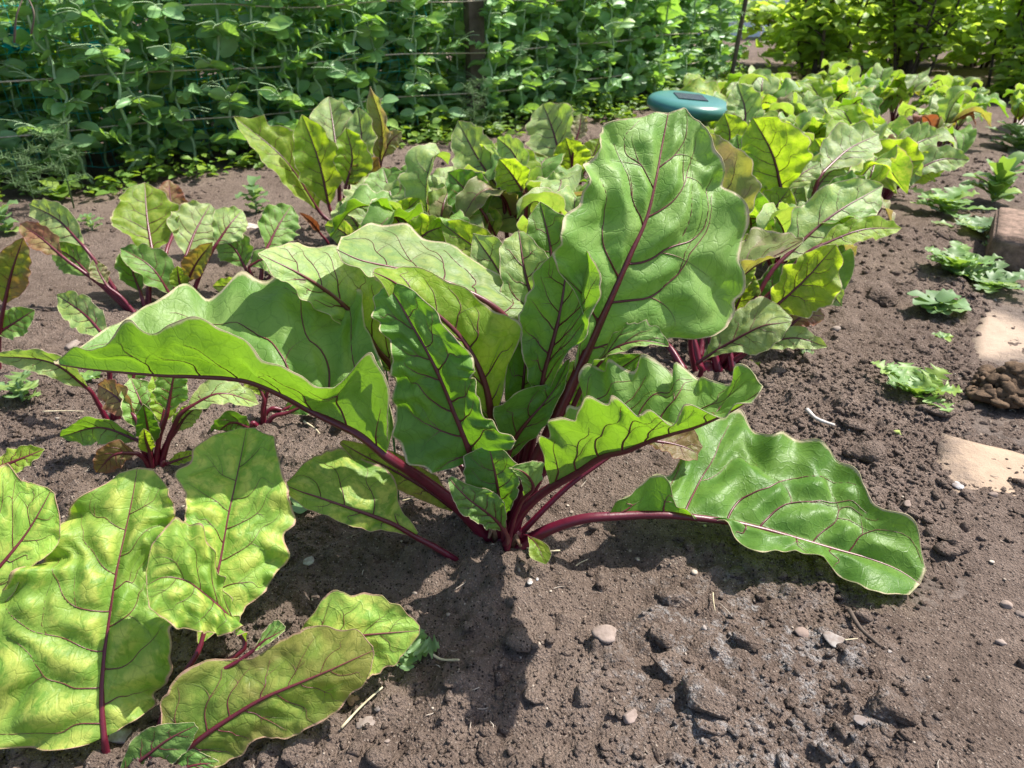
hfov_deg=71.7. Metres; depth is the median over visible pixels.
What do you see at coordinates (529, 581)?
stone
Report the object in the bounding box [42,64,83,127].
pea plant
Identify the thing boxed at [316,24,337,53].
pea plant
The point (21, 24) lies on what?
currant bush
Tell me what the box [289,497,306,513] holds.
weed
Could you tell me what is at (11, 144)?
pea plant
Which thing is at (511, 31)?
pea plant
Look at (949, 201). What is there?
weed
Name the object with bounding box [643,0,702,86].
pea plant
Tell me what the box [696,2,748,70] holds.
pea plant
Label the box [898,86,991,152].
beet plant
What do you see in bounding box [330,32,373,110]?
pea plant
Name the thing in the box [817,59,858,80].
beet plant
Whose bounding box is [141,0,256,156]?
pea plant
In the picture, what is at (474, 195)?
beet plant
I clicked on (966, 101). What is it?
beet plant
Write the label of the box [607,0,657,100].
pea plant
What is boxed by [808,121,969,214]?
beet plant
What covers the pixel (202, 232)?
beet plant
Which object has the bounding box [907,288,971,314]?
weed
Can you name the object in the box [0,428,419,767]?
beet plant
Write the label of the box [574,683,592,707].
earth clod
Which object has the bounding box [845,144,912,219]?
beet plant
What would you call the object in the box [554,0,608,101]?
pea plant
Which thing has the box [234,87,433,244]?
beet plant
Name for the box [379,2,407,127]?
pea plant
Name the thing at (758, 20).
currant bush
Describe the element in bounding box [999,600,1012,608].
stone
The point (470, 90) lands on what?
dill plant
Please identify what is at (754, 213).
beet plant
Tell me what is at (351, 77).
pea plant
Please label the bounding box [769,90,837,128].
beet plant
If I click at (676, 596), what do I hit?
earth clod
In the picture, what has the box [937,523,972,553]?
earth clod
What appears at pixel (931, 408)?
earth clod
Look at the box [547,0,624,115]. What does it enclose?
pea plant
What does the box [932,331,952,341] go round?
weed
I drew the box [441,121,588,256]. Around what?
beet plant
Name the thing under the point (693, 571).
soil litter
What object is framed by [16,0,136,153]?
pea plant
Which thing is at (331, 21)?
currant bush
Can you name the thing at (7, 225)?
weed
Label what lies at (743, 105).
beet plant
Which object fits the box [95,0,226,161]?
pea plant
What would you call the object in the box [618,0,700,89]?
pea plant
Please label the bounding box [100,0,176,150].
pea plant
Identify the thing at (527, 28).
pea plant
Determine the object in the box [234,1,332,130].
pea plant
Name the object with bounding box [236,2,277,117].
pea plant
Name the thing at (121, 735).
stone
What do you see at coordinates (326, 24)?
pea plant
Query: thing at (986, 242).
weed
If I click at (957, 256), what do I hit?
weed
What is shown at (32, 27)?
dry stem
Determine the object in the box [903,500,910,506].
stone
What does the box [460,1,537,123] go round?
pea plant
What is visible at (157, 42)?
pea plant
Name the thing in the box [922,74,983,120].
beet plant
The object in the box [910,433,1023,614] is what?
paving slab
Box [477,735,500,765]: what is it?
earth clod
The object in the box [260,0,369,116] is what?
pea plant
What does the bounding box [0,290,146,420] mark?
beet plant
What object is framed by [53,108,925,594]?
beet plant
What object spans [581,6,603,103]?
pea plant
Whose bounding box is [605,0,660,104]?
pea plant
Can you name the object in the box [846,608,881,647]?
twig
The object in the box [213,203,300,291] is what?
beet plant
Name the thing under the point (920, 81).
beet plant
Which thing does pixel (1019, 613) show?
stone
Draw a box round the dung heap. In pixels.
[965,361,1023,408]
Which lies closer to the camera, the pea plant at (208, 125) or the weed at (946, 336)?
the weed at (946, 336)
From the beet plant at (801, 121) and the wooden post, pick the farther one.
the wooden post
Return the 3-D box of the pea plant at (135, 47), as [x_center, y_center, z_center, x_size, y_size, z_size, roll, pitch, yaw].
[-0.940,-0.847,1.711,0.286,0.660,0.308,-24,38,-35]
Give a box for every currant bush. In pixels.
[0,0,194,155]
[177,0,445,113]
[431,0,622,99]
[735,0,888,70]
[759,0,906,78]
[845,0,986,68]
[847,0,1007,88]
[931,0,1023,67]
[941,0,1023,89]
[986,44,1023,97]
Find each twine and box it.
[0,23,733,82]
[0,61,698,137]
[184,0,561,7]
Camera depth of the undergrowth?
2.11 m
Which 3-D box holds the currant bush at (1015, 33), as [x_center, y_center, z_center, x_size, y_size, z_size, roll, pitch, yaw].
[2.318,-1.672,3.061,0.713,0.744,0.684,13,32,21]
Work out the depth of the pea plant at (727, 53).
3.38 m
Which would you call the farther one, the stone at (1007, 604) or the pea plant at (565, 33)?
the pea plant at (565, 33)
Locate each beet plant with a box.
[0,237,34,368]
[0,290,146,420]
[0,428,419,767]
[0,445,60,603]
[19,180,187,312]
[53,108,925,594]
[60,377,258,473]
[166,200,247,289]
[210,384,309,430]
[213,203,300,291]
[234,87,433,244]
[324,166,455,243]
[329,143,483,247]
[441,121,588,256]
[455,142,588,217]
[517,185,580,232]
[525,102,599,184]
[666,133,900,377]
[677,68,783,113]
[683,73,738,95]
[705,83,764,140]
[708,121,717,128]
[724,65,808,111]
[729,116,881,266]
[741,83,763,96]
[749,118,818,155]
[749,206,776,266]
[756,202,876,290]
[763,110,827,146]
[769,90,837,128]
[771,72,820,81]
[776,78,885,127]
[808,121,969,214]
[809,104,930,187]
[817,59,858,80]
[823,65,883,92]
[825,72,873,103]
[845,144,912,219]
[860,63,913,108]
[861,67,939,121]
[873,115,956,198]
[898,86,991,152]
[913,77,987,113]
[919,72,990,105]
[920,85,1008,143]
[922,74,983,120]
[1003,83,1023,134]
[1013,90,1023,111]
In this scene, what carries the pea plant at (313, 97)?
on the soil
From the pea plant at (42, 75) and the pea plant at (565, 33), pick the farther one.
the pea plant at (565, 33)
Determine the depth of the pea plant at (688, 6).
2.98 m
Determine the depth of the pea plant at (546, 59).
2.39 m
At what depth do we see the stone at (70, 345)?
0.99 m
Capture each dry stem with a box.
[13,0,22,42]
[28,0,34,33]
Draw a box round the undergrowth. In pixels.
[0,57,759,201]
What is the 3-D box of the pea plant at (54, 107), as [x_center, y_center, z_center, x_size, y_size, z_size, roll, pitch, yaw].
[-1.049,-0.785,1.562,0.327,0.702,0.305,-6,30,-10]
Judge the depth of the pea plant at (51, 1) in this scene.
2.00 m
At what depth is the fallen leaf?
0.61 m
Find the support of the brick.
on the soil
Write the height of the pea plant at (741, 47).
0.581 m
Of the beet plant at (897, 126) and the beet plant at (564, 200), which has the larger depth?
the beet plant at (897, 126)
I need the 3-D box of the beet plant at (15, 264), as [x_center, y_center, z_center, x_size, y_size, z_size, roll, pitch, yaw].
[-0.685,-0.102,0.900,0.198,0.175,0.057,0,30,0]
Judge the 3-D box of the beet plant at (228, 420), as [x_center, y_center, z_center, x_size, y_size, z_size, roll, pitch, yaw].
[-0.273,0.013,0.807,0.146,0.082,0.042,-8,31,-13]
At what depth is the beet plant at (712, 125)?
1.68 m
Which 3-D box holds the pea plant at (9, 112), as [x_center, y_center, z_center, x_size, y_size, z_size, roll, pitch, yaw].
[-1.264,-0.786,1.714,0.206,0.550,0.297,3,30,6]
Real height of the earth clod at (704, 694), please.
0.018 m
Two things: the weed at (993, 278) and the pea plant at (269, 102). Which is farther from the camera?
the pea plant at (269, 102)
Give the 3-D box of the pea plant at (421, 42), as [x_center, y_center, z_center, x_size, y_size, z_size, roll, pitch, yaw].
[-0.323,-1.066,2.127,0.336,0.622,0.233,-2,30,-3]
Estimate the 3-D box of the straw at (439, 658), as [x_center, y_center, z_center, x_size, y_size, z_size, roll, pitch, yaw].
[-0.055,0.207,0.541,0.036,0.012,0.004,19,35,29]
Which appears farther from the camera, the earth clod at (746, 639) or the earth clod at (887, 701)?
the earth clod at (746, 639)
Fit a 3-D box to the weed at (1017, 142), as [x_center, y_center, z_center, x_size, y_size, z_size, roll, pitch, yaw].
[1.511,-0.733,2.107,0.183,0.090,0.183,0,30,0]
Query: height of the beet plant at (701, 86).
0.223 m
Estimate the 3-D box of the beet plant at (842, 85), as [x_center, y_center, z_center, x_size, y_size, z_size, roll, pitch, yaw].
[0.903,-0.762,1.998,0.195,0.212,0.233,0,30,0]
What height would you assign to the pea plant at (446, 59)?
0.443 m
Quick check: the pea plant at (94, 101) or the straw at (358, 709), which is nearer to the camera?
the straw at (358, 709)
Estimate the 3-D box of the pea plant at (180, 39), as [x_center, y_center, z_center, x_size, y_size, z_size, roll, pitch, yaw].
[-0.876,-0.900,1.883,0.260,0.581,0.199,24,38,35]
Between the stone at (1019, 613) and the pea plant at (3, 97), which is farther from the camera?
the pea plant at (3, 97)
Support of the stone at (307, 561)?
on the soil
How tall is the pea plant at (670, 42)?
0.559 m
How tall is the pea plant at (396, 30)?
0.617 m
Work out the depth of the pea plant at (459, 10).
2.26 m
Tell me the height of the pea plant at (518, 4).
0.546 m
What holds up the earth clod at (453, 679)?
on the soil
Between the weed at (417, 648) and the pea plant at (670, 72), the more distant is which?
the pea plant at (670, 72)
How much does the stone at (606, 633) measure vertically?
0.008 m
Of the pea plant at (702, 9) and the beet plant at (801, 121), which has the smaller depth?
the beet plant at (801, 121)
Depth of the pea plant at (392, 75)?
2.20 m
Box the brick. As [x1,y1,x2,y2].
[984,207,1023,271]
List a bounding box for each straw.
[42,410,83,411]
[303,420,319,433]
[341,687,382,728]
[428,652,459,660]
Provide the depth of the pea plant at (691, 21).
3.06 m
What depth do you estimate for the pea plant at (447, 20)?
2.41 m
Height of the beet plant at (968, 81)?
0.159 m
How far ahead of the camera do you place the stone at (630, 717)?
0.50 m
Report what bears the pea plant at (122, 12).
on the soil
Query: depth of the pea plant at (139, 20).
1.94 m
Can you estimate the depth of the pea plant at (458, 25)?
2.27 m
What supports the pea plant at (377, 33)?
on the soil
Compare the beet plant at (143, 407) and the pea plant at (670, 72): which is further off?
the pea plant at (670, 72)
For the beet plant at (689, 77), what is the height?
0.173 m
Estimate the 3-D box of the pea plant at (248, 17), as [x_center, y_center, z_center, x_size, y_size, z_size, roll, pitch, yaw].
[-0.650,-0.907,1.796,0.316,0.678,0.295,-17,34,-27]
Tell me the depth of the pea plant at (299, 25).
2.13 m
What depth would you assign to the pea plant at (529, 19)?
2.50 m
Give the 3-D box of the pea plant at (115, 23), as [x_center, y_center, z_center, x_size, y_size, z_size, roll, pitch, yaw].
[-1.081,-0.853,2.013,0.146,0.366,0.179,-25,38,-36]
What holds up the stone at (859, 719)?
on the soil
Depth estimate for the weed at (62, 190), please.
1.65 m
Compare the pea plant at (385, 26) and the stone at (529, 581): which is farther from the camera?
the pea plant at (385, 26)
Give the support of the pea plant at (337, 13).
on the soil
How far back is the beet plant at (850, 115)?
1.47 m
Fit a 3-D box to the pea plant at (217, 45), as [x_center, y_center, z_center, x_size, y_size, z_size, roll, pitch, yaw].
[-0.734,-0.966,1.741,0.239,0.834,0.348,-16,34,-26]
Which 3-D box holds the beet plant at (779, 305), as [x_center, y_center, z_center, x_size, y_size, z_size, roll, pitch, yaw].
[0.341,-0.159,0.940,0.299,0.273,0.309,13,32,21]
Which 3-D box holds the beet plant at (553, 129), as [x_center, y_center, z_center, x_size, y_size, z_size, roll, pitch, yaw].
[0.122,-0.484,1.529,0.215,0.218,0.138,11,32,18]
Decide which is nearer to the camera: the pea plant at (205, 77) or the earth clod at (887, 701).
the earth clod at (887, 701)
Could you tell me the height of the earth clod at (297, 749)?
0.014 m
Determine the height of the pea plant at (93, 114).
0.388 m
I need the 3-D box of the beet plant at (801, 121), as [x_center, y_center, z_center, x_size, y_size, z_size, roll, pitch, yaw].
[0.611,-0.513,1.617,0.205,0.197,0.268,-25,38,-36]
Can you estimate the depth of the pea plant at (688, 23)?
2.96 m
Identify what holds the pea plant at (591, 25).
on the soil
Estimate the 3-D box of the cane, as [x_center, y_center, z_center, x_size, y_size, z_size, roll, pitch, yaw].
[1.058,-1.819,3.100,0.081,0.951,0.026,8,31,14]
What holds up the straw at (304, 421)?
on the soil
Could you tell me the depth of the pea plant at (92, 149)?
1.88 m
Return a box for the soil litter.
[23,281,1017,767]
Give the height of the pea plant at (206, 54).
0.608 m
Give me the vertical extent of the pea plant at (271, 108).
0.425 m
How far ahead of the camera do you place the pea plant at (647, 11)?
2.73 m
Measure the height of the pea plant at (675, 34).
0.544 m
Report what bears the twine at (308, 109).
attached to the pea plant
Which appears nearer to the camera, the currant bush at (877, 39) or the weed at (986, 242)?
the weed at (986, 242)
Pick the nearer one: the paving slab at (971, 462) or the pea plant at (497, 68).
the paving slab at (971, 462)
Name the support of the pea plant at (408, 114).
on the soil
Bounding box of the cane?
[730,0,747,73]
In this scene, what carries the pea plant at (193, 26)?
on the soil
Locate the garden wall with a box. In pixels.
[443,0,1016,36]
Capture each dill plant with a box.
[0,138,61,199]
[21,114,91,207]
[456,74,498,125]
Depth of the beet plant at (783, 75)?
2.30 m
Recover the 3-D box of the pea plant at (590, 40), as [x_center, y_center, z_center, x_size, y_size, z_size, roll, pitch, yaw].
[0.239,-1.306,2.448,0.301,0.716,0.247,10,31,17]
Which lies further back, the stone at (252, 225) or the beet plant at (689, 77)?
the beet plant at (689, 77)
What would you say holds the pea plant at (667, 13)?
on the soil
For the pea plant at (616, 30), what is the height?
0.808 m
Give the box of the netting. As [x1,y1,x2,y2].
[0,0,430,175]
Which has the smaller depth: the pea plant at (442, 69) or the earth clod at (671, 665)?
the earth clod at (671, 665)
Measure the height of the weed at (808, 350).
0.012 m
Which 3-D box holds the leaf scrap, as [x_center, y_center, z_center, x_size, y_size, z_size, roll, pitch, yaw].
[-0.116,0.230,0.517,0.010,0.003,0.009,0,30,0]
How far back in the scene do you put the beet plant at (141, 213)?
1.10 m
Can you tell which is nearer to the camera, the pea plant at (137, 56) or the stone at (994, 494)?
the stone at (994, 494)
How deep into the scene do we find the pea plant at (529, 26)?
2.43 m
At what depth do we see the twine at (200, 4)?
1.91 m
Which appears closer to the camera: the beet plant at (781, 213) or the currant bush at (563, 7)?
the beet plant at (781, 213)
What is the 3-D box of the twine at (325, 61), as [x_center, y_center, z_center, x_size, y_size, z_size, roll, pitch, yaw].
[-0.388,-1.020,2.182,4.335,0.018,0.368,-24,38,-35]
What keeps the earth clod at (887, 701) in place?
on the soil
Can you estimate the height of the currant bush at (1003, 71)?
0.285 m
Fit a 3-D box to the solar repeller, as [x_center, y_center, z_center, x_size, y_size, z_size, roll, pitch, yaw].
[0.376,-0.491,1.565,0.177,0.280,0.178,0,30,0]
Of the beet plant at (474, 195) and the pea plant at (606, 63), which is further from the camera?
the pea plant at (606, 63)
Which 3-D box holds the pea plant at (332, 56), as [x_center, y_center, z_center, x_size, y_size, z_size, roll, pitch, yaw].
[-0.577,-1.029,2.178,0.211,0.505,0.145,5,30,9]
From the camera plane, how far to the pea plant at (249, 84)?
2.16 m
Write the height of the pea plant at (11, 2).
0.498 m
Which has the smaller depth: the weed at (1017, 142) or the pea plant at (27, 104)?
the pea plant at (27, 104)
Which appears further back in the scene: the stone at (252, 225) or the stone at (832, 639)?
the stone at (252, 225)
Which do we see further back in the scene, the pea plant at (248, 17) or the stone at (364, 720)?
the pea plant at (248, 17)
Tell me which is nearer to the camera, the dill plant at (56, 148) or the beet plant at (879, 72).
the dill plant at (56, 148)
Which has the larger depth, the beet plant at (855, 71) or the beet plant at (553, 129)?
the beet plant at (855, 71)
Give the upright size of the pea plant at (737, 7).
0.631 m
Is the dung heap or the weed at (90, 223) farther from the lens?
the weed at (90, 223)
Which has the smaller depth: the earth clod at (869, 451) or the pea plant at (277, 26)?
the earth clod at (869, 451)
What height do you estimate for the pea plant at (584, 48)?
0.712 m
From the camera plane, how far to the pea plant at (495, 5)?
2.21 m
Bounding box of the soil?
[0,0,1023,767]
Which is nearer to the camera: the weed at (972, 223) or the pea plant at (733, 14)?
the weed at (972, 223)
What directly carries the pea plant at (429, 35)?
on the soil
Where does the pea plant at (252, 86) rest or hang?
on the soil
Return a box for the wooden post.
[463,0,485,123]
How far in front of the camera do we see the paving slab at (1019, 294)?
1.16 m
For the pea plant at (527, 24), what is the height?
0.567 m
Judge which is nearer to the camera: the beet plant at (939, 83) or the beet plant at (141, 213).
the beet plant at (141, 213)
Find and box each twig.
[805,408,834,425]
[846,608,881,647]
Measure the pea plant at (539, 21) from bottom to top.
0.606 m
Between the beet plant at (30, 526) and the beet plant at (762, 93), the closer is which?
the beet plant at (30, 526)
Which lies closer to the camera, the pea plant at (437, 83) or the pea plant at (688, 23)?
the pea plant at (437, 83)
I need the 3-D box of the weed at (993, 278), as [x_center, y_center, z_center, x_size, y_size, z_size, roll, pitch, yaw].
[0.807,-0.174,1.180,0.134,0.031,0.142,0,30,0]
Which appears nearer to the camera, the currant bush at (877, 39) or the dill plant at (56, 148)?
the dill plant at (56, 148)
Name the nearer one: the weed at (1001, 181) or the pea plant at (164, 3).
the weed at (1001, 181)
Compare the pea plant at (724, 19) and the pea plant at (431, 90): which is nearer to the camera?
the pea plant at (431, 90)
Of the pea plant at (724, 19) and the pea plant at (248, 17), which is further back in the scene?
the pea plant at (724, 19)
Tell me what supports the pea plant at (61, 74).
on the soil
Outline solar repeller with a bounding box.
[647,90,726,125]
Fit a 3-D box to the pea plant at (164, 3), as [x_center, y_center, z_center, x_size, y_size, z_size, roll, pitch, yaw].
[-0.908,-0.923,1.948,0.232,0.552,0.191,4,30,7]
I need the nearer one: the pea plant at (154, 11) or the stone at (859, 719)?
the stone at (859, 719)
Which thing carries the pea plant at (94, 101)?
on the soil
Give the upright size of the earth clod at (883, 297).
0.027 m
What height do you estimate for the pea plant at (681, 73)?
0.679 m
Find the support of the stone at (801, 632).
on the soil
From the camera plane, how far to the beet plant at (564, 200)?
1.01 m
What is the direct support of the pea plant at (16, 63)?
on the soil
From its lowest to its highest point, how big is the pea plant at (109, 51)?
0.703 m
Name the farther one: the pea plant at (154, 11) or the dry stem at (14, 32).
the pea plant at (154, 11)
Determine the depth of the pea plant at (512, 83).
2.36 m
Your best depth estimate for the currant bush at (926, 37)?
3.08 m
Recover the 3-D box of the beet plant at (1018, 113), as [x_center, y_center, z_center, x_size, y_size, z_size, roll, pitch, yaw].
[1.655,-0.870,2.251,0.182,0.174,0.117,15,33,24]
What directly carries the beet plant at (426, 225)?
on the soil
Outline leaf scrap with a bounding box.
[347,694,359,705]
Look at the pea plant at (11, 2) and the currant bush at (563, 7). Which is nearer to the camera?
the pea plant at (11, 2)
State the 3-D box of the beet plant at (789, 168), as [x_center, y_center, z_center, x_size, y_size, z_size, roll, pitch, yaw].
[0.485,-0.312,1.186,0.290,0.269,0.219,0,30,0]
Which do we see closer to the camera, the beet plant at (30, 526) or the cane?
the beet plant at (30, 526)
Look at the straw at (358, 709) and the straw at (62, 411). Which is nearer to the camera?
the straw at (358, 709)
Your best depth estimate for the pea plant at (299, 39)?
2.00 m
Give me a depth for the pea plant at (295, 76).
1.95 m
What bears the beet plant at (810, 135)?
on the soil
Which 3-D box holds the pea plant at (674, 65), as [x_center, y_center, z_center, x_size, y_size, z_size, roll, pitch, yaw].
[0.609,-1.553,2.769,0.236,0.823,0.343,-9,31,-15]
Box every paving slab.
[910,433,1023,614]
[961,303,1023,446]
[1003,281,1023,302]
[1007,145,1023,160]
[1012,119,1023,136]
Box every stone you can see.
[64,340,80,349]
[108,728,131,743]
[247,223,257,228]
[303,556,313,565]
[355,716,374,728]
[527,578,532,584]
[591,624,616,643]
[622,709,637,724]
[794,627,808,636]
[822,631,844,647]
[830,326,840,330]
[853,715,869,726]
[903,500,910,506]
[952,481,963,489]
[988,492,997,497]
[995,639,1006,645]
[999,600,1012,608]
[1015,610,1023,617]
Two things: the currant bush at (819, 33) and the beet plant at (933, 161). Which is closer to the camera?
the beet plant at (933, 161)
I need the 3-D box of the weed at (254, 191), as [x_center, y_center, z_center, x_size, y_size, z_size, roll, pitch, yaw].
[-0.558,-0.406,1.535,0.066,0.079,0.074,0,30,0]
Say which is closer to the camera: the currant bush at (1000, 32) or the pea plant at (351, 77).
the pea plant at (351, 77)
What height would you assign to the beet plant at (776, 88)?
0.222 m
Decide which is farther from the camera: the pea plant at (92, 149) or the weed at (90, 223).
the pea plant at (92, 149)
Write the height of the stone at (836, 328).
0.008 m
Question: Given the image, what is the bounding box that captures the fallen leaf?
[522,534,551,563]
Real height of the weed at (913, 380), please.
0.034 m
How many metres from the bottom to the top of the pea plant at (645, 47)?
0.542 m
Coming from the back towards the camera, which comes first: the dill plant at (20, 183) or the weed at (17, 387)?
the dill plant at (20, 183)
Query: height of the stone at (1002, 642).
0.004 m
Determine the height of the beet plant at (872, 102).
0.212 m
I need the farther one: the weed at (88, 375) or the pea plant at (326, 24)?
the pea plant at (326, 24)
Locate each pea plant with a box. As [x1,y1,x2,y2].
[0,0,70,144]
[0,0,98,178]
[0,0,123,184]
[0,2,41,170]
[0,11,43,160]
[0,12,52,176]
[0,62,32,176]
[0,84,13,128]
[1,0,119,172]
[3,0,68,113]
[11,0,119,167]
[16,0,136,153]
[24,1,102,157]
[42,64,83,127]
[49,0,106,119]
[52,0,176,177]
[58,0,210,172]
[65,28,117,154]
[82,2,141,148]
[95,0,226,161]
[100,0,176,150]
[100,14,141,126]
[107,0,181,144]
[108,0,186,168]
[131,0,238,165]
[135,0,205,149]
[136,0,170,142]
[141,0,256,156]
[154,0,227,146]
[163,0,234,156]
[172,5,251,130]
[172,9,243,131]
[172,39,222,139]
[181,0,271,161]
[184,0,296,161]
[184,8,217,132]
[187,0,252,146]
[189,0,269,121]
[228,0,334,126]
[233,9,256,117]
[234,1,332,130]
[235,0,293,119]
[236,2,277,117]
[238,3,279,119]
[250,0,329,118]
[255,0,338,105]
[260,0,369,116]
[288,0,410,127]
[288,1,371,106]
[293,5,334,95]
[301,4,366,113]
[307,4,340,101]
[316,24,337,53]
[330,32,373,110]
[341,0,398,118]
[349,6,401,116]
[373,1,456,129]
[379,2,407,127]
[379,2,413,127]
[381,2,430,124]
[385,0,456,138]
[388,5,461,113]
[405,0,474,124]
[407,0,460,130]
[423,0,486,114]
[429,0,464,103]
[433,3,451,70]
[434,0,468,109]
[440,4,464,99]
[442,3,511,96]
[445,0,529,123]
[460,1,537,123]
[464,1,527,118]
[484,1,527,111]
[488,1,534,115]
[503,0,554,124]
[508,0,569,114]
[509,1,523,111]
[513,1,543,101]
[517,2,543,104]
[519,1,563,115]
[524,2,566,110]
[538,4,583,100]
[542,0,613,100]
[544,0,595,102]
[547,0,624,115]
[548,1,599,108]
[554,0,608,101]
[568,8,607,84]
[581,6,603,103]
[582,0,637,111]
[585,0,620,105]
[585,2,625,85]
[592,0,664,101]
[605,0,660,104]
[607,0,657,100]
[614,0,670,101]
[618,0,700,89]
[636,19,656,95]
[636,20,652,73]
[639,0,695,93]
[642,0,682,88]
[642,3,682,88]
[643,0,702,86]
[651,2,689,60]
[663,0,705,78]
[670,5,717,85]
[671,0,699,81]
[671,0,713,87]
[677,4,722,69]
[678,17,700,66]
[688,0,743,76]
[695,2,749,56]
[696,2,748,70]
[699,0,736,78]
[702,4,750,77]
[711,3,755,66]
[725,0,761,66]
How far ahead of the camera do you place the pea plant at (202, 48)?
1.98 m
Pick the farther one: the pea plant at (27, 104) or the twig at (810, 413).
the pea plant at (27, 104)
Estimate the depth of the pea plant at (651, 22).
2.90 m
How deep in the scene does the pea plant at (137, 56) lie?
2.07 m
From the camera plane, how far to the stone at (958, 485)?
0.72 m
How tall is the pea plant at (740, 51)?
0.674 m
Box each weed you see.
[0,199,18,233]
[0,370,40,400]
[38,177,75,201]
[76,213,102,230]
[80,370,100,379]
[235,175,269,212]
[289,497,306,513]
[396,628,439,670]
[800,349,813,353]
[871,360,961,411]
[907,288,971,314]
[909,184,996,216]
[925,240,1001,277]
[931,214,992,231]
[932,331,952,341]
[944,260,1023,293]
[960,151,1023,201]
[982,235,989,246]
[985,120,1023,148]
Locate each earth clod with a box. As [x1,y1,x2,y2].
[281,732,315,767]
[443,670,465,687]
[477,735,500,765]
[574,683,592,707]
[649,651,685,681]
[654,584,695,609]
[682,671,736,719]
[732,628,762,651]
[842,440,887,463]
[866,285,898,306]
[868,683,918,725]
[916,402,956,416]
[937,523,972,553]
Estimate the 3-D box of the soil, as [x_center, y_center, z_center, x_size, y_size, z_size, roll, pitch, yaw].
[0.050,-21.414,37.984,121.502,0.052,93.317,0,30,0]
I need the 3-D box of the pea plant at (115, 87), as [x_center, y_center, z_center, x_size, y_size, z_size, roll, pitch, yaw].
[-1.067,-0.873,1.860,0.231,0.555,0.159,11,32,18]
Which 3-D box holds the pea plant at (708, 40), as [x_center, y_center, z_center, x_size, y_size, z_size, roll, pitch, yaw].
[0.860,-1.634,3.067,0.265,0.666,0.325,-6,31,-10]
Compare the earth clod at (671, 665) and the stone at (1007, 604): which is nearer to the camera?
the earth clod at (671, 665)
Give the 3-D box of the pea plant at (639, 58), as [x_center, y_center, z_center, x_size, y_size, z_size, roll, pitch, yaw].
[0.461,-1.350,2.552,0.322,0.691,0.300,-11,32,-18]
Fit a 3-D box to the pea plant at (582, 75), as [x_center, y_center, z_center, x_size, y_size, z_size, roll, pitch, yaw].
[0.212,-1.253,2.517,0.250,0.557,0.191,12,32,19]
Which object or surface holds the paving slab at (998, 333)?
on the soil
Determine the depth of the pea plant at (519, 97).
2.31 m
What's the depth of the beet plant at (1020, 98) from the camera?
2.09 m
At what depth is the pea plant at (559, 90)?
2.49 m
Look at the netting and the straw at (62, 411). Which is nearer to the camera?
the straw at (62, 411)
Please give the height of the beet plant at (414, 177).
0.219 m
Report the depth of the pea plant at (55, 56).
1.75 m

